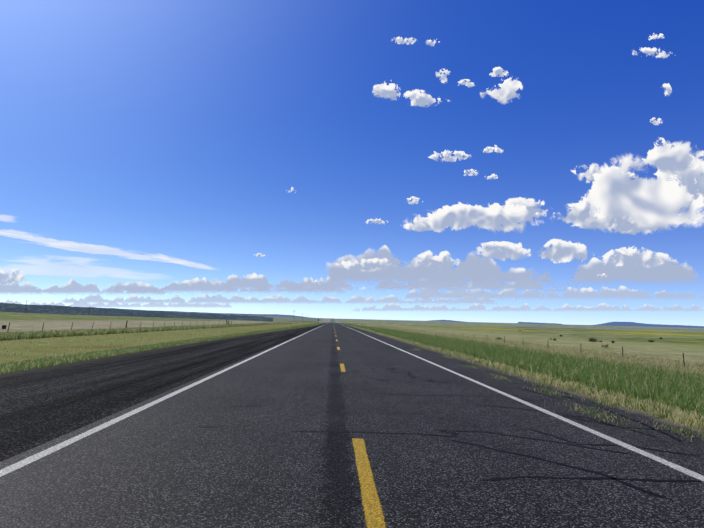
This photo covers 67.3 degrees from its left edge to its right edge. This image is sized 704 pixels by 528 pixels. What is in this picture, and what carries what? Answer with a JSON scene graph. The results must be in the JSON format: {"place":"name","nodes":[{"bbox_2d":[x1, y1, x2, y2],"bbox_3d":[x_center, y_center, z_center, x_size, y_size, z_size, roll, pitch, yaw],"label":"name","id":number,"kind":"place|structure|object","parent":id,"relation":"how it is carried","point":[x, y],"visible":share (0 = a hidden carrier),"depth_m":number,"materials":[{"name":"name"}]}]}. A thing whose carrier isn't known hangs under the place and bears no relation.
{"place":"outdoors","nodes":[
{"label":"outdoors","id":0,"kind":"place"},
{"bbox_2d":[0,215,12,220],"bbox_3d":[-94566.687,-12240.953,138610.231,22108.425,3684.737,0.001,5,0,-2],"label":"cloud","id":1,"kind":"structure","parent":0,"point":[4,218],"depth_m":138732.95,"materials":[{"name":"white"}]},
{"bbox_2d":[0,269,25,284],"bbox_3d":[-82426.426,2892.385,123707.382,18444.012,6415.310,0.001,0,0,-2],"label":"cloud","id":2,"kind":"structure","parent":0,"point":[10,277],"depth_m":123798.26,"materials":[{"name":"white"}]},
{"bbox_2d":[0,230,34,237],"bbox_3d":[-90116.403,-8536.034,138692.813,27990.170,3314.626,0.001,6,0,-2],"label":"cloud","id":3,"kind":"structure","parent":0,"point":[15,232],"depth_m":138762.73,"materials":[{"name":"white"}]},
{"bbox_2d":[0,232,130,257],"bbox_3d":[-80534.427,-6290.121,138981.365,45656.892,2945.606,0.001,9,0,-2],"label":"cloud","id":4,"kind":"structure","parent":0,"point":[42,240],"depth_m":138919.94,"materials":[{"name":"white"}]},
{"bbox_2d":[0,258,139,277],"bbox_3d":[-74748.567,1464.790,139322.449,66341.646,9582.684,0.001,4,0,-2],"label":"cloud","id":5,"kind":"structure","parent":0,"point":[45,268],"depth_m":139306.94,"materials":[{"name":"white"}]},
{"bbox_2d":[0,269,168,295],"bbox_3d":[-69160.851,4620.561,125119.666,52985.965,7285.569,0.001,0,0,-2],"label":"cloud","id":6,"kind":"structure","parent":0,"point":[71,286],"depth_m":125165.95,"materials":[{"name":"white"}]},
{"bbox_2d":[39,243,183,264],"bbox_3d":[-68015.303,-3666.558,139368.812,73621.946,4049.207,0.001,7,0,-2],"label":"cloud","id":7,"kind":"structure","parent":0,"point":[93,249],"depth_m":139418.09,"materials":[{"name":"white"}]},
{"bbox_2d":[4,299,230,307],"bbox_3d":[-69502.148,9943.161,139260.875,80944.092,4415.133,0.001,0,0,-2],"label":"cloud","id":8,"kind":"structure","parent":0,"point":[116,304],"depth_m":139640.41,"materials":[{"name":"white"}]},
{"bbox_2d":[0,323,325,461],"bbox_3d":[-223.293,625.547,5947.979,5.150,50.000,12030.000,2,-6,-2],"label":"shoulder road","id":9,"kind":"structure","parent":0,"point":[40,406],"depth_m":11.83,"materials":[{"name":"black asphalt"}]},
{"bbox_2d":[154,254,212,268],"bbox_3d":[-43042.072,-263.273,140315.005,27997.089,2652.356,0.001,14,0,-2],"label":"cloud","id":10,"kind":"structure","parent":0,"point":[189,264],"depth_m":140294.48,"materials":[{"name":"white"}]},
{"bbox_2d":[114,277,351,293],"bbox_3d":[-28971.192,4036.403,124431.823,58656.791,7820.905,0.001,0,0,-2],"label":"cloud","id":11,"kind":"structure","parent":0,"point":[203,284],"depth_m":124185.96,"materials":[{"name":"white"}]},
{"bbox_2d":[54,284,507,303],"bbox_3d":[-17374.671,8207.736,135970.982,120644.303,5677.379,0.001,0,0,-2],"label":"cloud","id":12,"kind":"structure","parent":0,"point":[235,298],"depth_m":135817.42,"materials":[{"name":"white"}]},
{"bbox_2d":[0,318,703,527],"bbox_3d":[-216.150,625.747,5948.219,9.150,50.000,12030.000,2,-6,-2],"label":"road","id":13,"kind":"structure","parent":0,"point":[175,462],"depth_m":6.02,"materials":[{"name":"grey asphalt"}]},
{"bbox_2d":[0,324,324,476],"bbox_3d":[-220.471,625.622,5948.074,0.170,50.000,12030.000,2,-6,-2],"label":"road edge line","id":14,"kind":"object","parent":13,"relation":"on","point":[24,462],"depth_m":7.16,"materials":[{"name":"white paint"}]},
{"bbox_2d":[335,335,385,527],"bbox_3d":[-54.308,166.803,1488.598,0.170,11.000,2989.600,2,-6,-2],"label":"road dashes","id":15,"kind":"object","parent":13,"relation":"on","point":[374,516],"depth_m":4.87,"materials":[{"name":"yellow paint"}]},
{"bbox_2d":[374,393,538,400],"bbox_3d":[2.207,2.809,11.259,3.519,0.001,0.426,1,-6,8],"label":"road crack","id":16,"kind":"object","parent":13,"relation":"on","point":[445,395],"depth_m":11.26,"materials":[{"name":"black asphalt"}]},
{"bbox_2d":[300,430,633,454],"bbox_3d":[1.386,2.357,7.273,4.358,0.001,0.859,0,-6,12],"label":"road crack","id":17,"kind":"object","parent":13,"relation":"on","point":[454,434],"depth_m":7.31,"materials":[{"name":"black asphalt"}]},
{"bbox_2d":[341,324,703,481],"bbox_3d":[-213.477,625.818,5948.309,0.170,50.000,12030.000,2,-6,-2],"label":"road edge line","id":18,"kind":"object","parent":13,"relation":"on","point":[663,461],"depth_m":7.71,"materials":[{"name":"white paint"}]},
{"bbox_2d":[412,349,703,440],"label":"grass tufts","id":19,"kind":"object","parent":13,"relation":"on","point":[605,413],"depth_m":9.81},
{"bbox_2d":[447,439,673,500],"bbox_3d":[2.190,2.234,5.952,0.301,0.001,2.808,6,-8,-35],"label":"road crack","id":20,"kind":"object","parent":13,"relation":"on","point":[636,487],"depth_m":5.66,"materials":[{"name":"black asphalt"}]},
{"bbox_2d":[479,405,655,436],"bbox_3d":[3.585,2.595,8.968,0.670,0.001,3.283,6,-8,-37],"label":"road crack","id":21,"kind":"object","parent":13,"relation":"on","point":[582,417],"depth_m":8.88,"materials":[{"name":"black asphalt"}]},
{"bbox_2d":[478,476,702,481],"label":"road crack","id":22,"kind":"object","parent":13,"relation":"on","point":[586,478],"depth_m":5.36,"materials":[{"name":"black asphalt"}]},
{"bbox_2d":[516,387,683,442],"bbox_3d":[4.548,2.751,10.194,0.571,0.001,6.084,2,-6,-4],"label":"road crack","id":23,"kind":"object","parent":13,"relation":"on","point":[650,427],"depth_m":8.98,"materials":[{"name":"black asphalt"}]},
{"bbox_2d":[527,428,702,456],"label":"road crack","id":24,"kind":"object","parent":13,"relation":"on","point":[608,444],"depth_m":6.91,"materials":[{"name":"black asphalt"}]},
{"bbox_2d":[561,415,677,431],"bbox_3d":[4.128,2.548,8.416,1.770,0.001,0.356,-4,-8,43],"label":"road crack","id":25,"kind":"object","parent":13,"relation":"on","point":[612,425],"depth_m":8.38,"materials":[{"name":"black asphalt"}]},
{"bbox_2d":[0,312,703,428],"bbox_3d":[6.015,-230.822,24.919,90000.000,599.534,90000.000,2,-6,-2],"label":"ground","id":26,"kind":"structure","parent":0,"point":[674,341],"depth_m":109.39,"materials":[{"name":"green plant"}]},
{"bbox_2d":[0,302,272,321],"bbox_3d":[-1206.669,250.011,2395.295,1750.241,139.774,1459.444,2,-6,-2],"label":"hill forest","id":27,"kind":"object","parent":26,"relation":"on","point":[39,309],"visible":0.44,"depth_m":2323.76,"materials":[{"name":"green plant"}]},
{"bbox_2d":[0,322,292,340],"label":"fence","id":28,"kind":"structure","parent":26,"relation":"on","point":[12,335],"depth_m":49.02,"materials":[{"name":"wood"}]},
{"bbox_2d":[0,324,298,360],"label":"mown grass","id":29,"kind":"structure","parent":26,"relation":"on","point":[122,340],"depth_m":37.85,"materials":[{"name":"green plant"}]},
{"bbox_2d":[0,324,318,373],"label":"verge grass","id":30,"kind":"structure","parent":26,"relation":"on","point":[10,366],"depth_m":21.02,"materials":[{"name":"green plant"}]},
{"bbox_2d":[7,320,316,331],"bbox_3d":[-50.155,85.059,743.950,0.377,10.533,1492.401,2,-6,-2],"label":"fence posts","id":31,"kind":"object","parent":26,"relation":"on","point":[153,324],"depth_m":67.36,"materials":[{"name":"brown wood"}]},
{"bbox_2d":[0,321,315,332],"bbox_3d":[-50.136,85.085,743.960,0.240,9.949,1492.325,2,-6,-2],"label":"fence wires","id":32,"kind":"object","parent":31,"relation":"attached to","point":[116,326],"visible":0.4,"depth_m":50.05,"materials":[{"name":"grey metal"}]},
{"bbox_2d":[114,308,309,317],"bbox_3d":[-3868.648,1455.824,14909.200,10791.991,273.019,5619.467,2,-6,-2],"label":"distant hill","id":33,"kind":"structure","parent":26,"relation":"on","point":[278,315],"depth_m":14981.98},
{"bbox_2d":[430,320,462,321],"bbox_3d":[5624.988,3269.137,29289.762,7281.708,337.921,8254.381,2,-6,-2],"label":"hill","id":34,"kind":"structure","parent":26,"relation":"on","point":[446,320],"depth_m":28472.48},
{"bbox_2d":[347,323,684,365],"bbox_3d":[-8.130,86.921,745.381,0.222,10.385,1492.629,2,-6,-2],"label":"fence posts","id":35,"kind":"object","parent":26,"relation":"on","point":[580,344],"visible":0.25,"depth_m":35.21,"materials":[{"name":"wood"}]},
{"bbox_2d":[360,323,701,367],"bbox_3d":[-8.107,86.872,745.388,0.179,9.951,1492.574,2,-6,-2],"label":"fence wires","id":36,"kind":"object","parent":35,"relation":"attached to","point":[574,346],"visible":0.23,"depth_m":39.02,"materials":[{"name":"grey metal"}]},
{"bbox_2d":[352,325,703,430],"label":"verge grass","id":37,"kind":"structure","parent":26,"relation":"on","point":[671,394],"depth_m":16.82,"materials":[{"name":"green plant"}]},
{"bbox_2d":[366,325,703,373],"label":"fence","id":38,"kind":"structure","parent":26,"relation":"on","point":[676,362],"depth_m":40.68,"materials":[{"name":"wood"}]},
{"bbox_2d":[518,322,556,323],"bbox_3d":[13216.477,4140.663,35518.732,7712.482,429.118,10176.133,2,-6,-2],"label":"hill","id":39,"kind":"structure","parent":26,"relation":"on","point":[536,323],"depth_m":34621.22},
{"bbox_2d":[496,330,661,347],"bbox_3d":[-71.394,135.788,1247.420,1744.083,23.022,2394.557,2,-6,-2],"label":"shrubs","id":40,"kind":"object","parent":26,"relation":"on","point":[589,339],"visible":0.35,"depth_m":82.25,"materials":[{"name":"green plant"}]},
{"bbox_2d":[597,322,703,327],"bbox_3d":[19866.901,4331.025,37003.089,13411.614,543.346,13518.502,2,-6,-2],"label":"distant hill","id":41,"kind":"structure","parent":26,"relation":"on","point":[633,324],"depth_m":34656.97,"materials":[{"name":"blue"}]},
{"bbox_2d":[0,0,703,325],"label":"sky","id":42,"kind":"structure","parent":0,"point":[178,129],"materials":[{"name":"blue"}]},
{"bbox_2d":[336,258,390,271],"bbox_3d":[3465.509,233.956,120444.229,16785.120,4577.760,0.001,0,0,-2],"label":"cloud","id":43,"kind":"structure","parent":0,"point":[374,264],"depth_m":120445.26,"materials":[{"name":"white"}]},
{"bbox_2d":[366,218,387,223],"bbox_3d":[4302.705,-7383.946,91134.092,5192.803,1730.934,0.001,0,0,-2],"label":"cloud","id":44,"kind":"structure","parent":0,"point":[378,221],"depth_m":91131.48,"materials":[{"name":"white"}]},
{"bbox_2d":[372,81,400,99],"bbox_3d":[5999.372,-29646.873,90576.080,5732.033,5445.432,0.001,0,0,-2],"label":"cloud","id":45,"kind":"structure","parent":0,"point":[384,90],"depth_m":90572.95,"materials":[{"name":"white"}]},
{"bbox_2d":[221,267,580,292],"bbox_3d":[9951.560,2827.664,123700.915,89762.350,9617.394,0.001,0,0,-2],"label":"cloud","id":46,"kind":"structure","parent":0,"point":[255,281],"depth_m":123624.63,"materials":[{"name":"white"}]},
{"bbox_2d":[392,37,415,44],"bbox_3d":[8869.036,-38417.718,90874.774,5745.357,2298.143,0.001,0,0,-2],"label":"cloud","id":47,"kind":"structure","parent":0,"point":[402,41],"depth_m":90879.76,"materials":[{"name":"white"}]},
{"bbox_2d":[407,196,422,203],"bbox_3d":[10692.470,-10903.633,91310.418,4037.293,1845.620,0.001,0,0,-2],"label":"cloud","id":48,"kind":"structure","parent":0,"point":[415,200],"depth_m":91307.94,"materials":[{"name":"white"}]},
{"bbox_2d":[403,89,448,106],"bbox_3d":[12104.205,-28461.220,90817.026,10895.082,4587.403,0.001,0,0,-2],"label":"cloud","id":49,"kind":"structure","parent":0,"point":[417,97],"depth_m":90800.69,"materials":[{"name":"white"}]},
{"bbox_2d":[401,217,461,231],"bbox_3d":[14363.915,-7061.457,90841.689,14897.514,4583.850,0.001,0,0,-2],"label":"cloud","id":50,"kind":"structure","parent":0,"point":[409,226],"depth_m":90732.16,"materials":[{"name":"white"}]},
{"bbox_2d":[426,40,439,45],"bbox_3d":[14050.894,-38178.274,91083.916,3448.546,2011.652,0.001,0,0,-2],"label":"cloud","id":51,"kind":"structure","parent":0,"point":[430,42],"depth_m":91069.02,"materials":[{"name":"white"}]},
{"bbox_2d":[414,251,459,267],"bbox_3d":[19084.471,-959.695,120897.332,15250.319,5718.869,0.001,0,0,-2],"label":"cloud","id":52,"kind":"structure","parent":0,"point":[442,259],"depth_m":120912.23,"materials":[{"name":"white"}]},
{"bbox_2d":[435,69,449,82],"bbox_3d":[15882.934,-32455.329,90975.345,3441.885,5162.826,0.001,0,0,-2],"label":"cloud","id":53,"kind":"structure","parent":0,"point":[443,78],"depth_m":90967.73,"materials":[{"name":"white"}]},
{"bbox_2d":[428,150,470,161],"bbox_3d":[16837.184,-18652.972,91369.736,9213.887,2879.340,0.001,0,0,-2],"label":"cloud","id":54,"kind":"structure","parent":0,"point":[449,157],"depth_m":91370.54,"materials":[{"name":"white"}]},
{"bbox_2d":[458,79,473,86],"bbox_3d":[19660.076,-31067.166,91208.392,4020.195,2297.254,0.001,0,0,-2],"label":"cloud","id":55,"kind":"structure","parent":0,"point":[468,83],"depth_m":91216.51,"materials":[{"name":"white"}]},
{"bbox_2d":[464,169,477,175],"bbox_3d":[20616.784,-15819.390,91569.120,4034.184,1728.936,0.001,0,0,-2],"label":"cloud","id":56,"kind":"structure","parent":0,"point":[472,172],"depth_m":91571.32,"materials":[{"name":"white"}]},
{"bbox_2d":[415,202,560,231],"bbox_3d":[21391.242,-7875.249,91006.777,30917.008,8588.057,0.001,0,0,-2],"label":"cloud","id":57,"kind":"structure","parent":0,"point":[496,216],"depth_m":91025.27,"materials":[{"name":"white"}]},
{"bbox_2d":[487,174,497,178],"bbox_3d":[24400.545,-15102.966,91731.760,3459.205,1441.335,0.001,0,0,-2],"label":"cloud","id":58,"kind":"structure","parent":0,"point":[494,176],"depth_m":91730.85,"materials":[{"name":"white"}]},
{"bbox_2d":[483,145,502,152],"bbox_3d":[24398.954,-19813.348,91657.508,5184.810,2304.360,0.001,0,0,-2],"label":"cloud","id":59,"kind":"structure","parent":0,"point":[496,148],"depth_m":91661.44,"materials":[{"name":"white"}]},
{"bbox_2d":[490,66,507,76],"bbox_3d":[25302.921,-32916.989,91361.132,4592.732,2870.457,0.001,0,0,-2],"label":"cloud","id":60,"kind":"structure","parent":0,"point":[499,70],"depth_m":91360.50,"materials":[{"name":"white"}]},
{"bbox_2d":[480,73,522,103],"bbox_3d":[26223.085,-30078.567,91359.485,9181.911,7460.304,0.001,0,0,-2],"label":"cloud","id":61,"kind":"structure","parent":0,"point":[507,91],"depth_m":91371.48,"materials":[{"name":"white"}]},
{"bbox_2d":[476,241,530,260],"bbox_3d":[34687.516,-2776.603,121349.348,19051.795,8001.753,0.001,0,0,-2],"label":"cloud","id":62,"kind":"structure","parent":0,"point":[503,250],"depth_m":121347.77,"materials":[{"name":"white"}]},
{"bbox_2d":[472,197,546,229],"bbox_3d":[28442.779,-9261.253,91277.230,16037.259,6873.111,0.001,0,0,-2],"label":"cloud","id":63,"kind":"structure","parent":0,"point":[532,208],"depth_m":91352.11,"materials":[{"name":"white"}]},
{"bbox_2d":[327,245,696,282],"bbox_3d":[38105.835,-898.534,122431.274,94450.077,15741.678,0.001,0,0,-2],"label":"cloud","id":64,"kind":"structure","parent":0,"point":[473,267],"depth_m":122176.03,"materials":[{"name":"white"}]},
{"bbox_2d":[354,303,703,310],"bbox_3d":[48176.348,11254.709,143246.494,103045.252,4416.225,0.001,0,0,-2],"label":"cloud","id":65,"kind":"structure","parent":0,"point":[524,307],"depth_m":143253.34,"materials":[{"name":"white"}]},
{"bbox_2d":[399,286,703,298],"bbox_3d":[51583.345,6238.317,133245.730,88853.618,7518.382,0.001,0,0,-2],"label":"cloud","id":66,"kind":"structure","parent":0,"point":[622,292],"depth_m":133219.94,"materials":[{"name":"white"}]},
{"bbox_2d":[527,239,594,262],"bbox_3d":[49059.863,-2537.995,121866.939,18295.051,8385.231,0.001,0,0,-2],"label":"cloud","id":67,"kind":"structure","parent":0,"point":[561,250],"depth_m":121854.59,"materials":[{"name":"white"}]},
{"bbox_2d":[551,197,651,229],"bbox_3d":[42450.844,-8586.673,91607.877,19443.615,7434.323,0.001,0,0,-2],"label":"cloud","id":68,"kind":"structure","parent":0,"point":[580,214],"depth_m":91541.70,"materials":[{"name":"white"}]},
{"bbox_2d":[571,164,636,182],"bbox_3d":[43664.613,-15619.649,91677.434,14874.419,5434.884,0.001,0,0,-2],"label":"cloud","id":69,"kind":"structure","parent":0,"point":[590,171],"depth_m":91603.89,"materials":[{"name":"white"}]},
{"bbox_2d":[599,246,663,267],"bbox_3d":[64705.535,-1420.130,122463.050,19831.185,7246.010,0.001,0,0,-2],"label":"cloud","id":70,"kind":"structure","parent":0,"point":[629,255],"depth_m":122469.48,"materials":[{"name":"white"}]},
{"bbox_2d":[573,216,693,235],"bbox_3d":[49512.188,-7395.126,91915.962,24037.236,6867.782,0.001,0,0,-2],"label":"cloud","id":71,"kind":"structure","parent":0,"point":[620,225],"depth_m":91860.30,"materials":[{"name":"white"}]},
{"bbox_2d":[585,154,703,228],"bbox_3d":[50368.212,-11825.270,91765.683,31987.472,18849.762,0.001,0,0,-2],"label":"cloud","id":72,"kind":"structure","parent":0,"point":[659,202],"depth_m":91759.70,"materials":[{"name":"white"}]},
{"bbox_2d":[632,47,672,57],"bbox_3d":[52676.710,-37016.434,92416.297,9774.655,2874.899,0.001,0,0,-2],"label":"cloud","id":73,"kind":"structure","parent":0,"point":[648,50],"depth_m":92410.80,"materials":[{"name":"white"}]},
{"bbox_2d":[650,117,661,124],"bbox_3d":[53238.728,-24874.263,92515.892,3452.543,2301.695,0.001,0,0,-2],"label":"cloud","id":74,"kind":"structure","parent":0,"point":[655,122],"depth_m":92511.27,"materials":[{"name":"white"}]},
{"bbox_2d":[649,33,663,39],"bbox_3d":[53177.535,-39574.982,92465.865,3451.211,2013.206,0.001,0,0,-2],"label":"cloud","id":75,"kind":"structure","parent":0,"point":[657,36],"depth_m":92468.04,"materials":[{"name":"white"}]},
{"bbox_2d":[628,137,703,189],"bbox_3d":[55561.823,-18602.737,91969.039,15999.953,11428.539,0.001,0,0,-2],"label":"cloud","id":76,"kind":"structure","parent":0,"point":[668,158],"depth_m":91973.68,"materials":[{"name":"white"}]},
{"bbox_2d":[631,154,703,223],"bbox_3d":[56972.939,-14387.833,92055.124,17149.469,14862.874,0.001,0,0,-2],"label":"cloud","id":77,"kind":"structure","parent":0,"point":[686,179],"depth_m":92129.53,"materials":[{"name":"white"}]},
{"bbox_2d":[663,83,671,95],"bbox_3d":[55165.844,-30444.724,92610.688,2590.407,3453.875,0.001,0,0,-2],"label":"cloud","id":78,"kind":"structure","parent":0,"point":[668,88],"depth_m":92613.77,"materials":[{"name":"white"}]}
]}

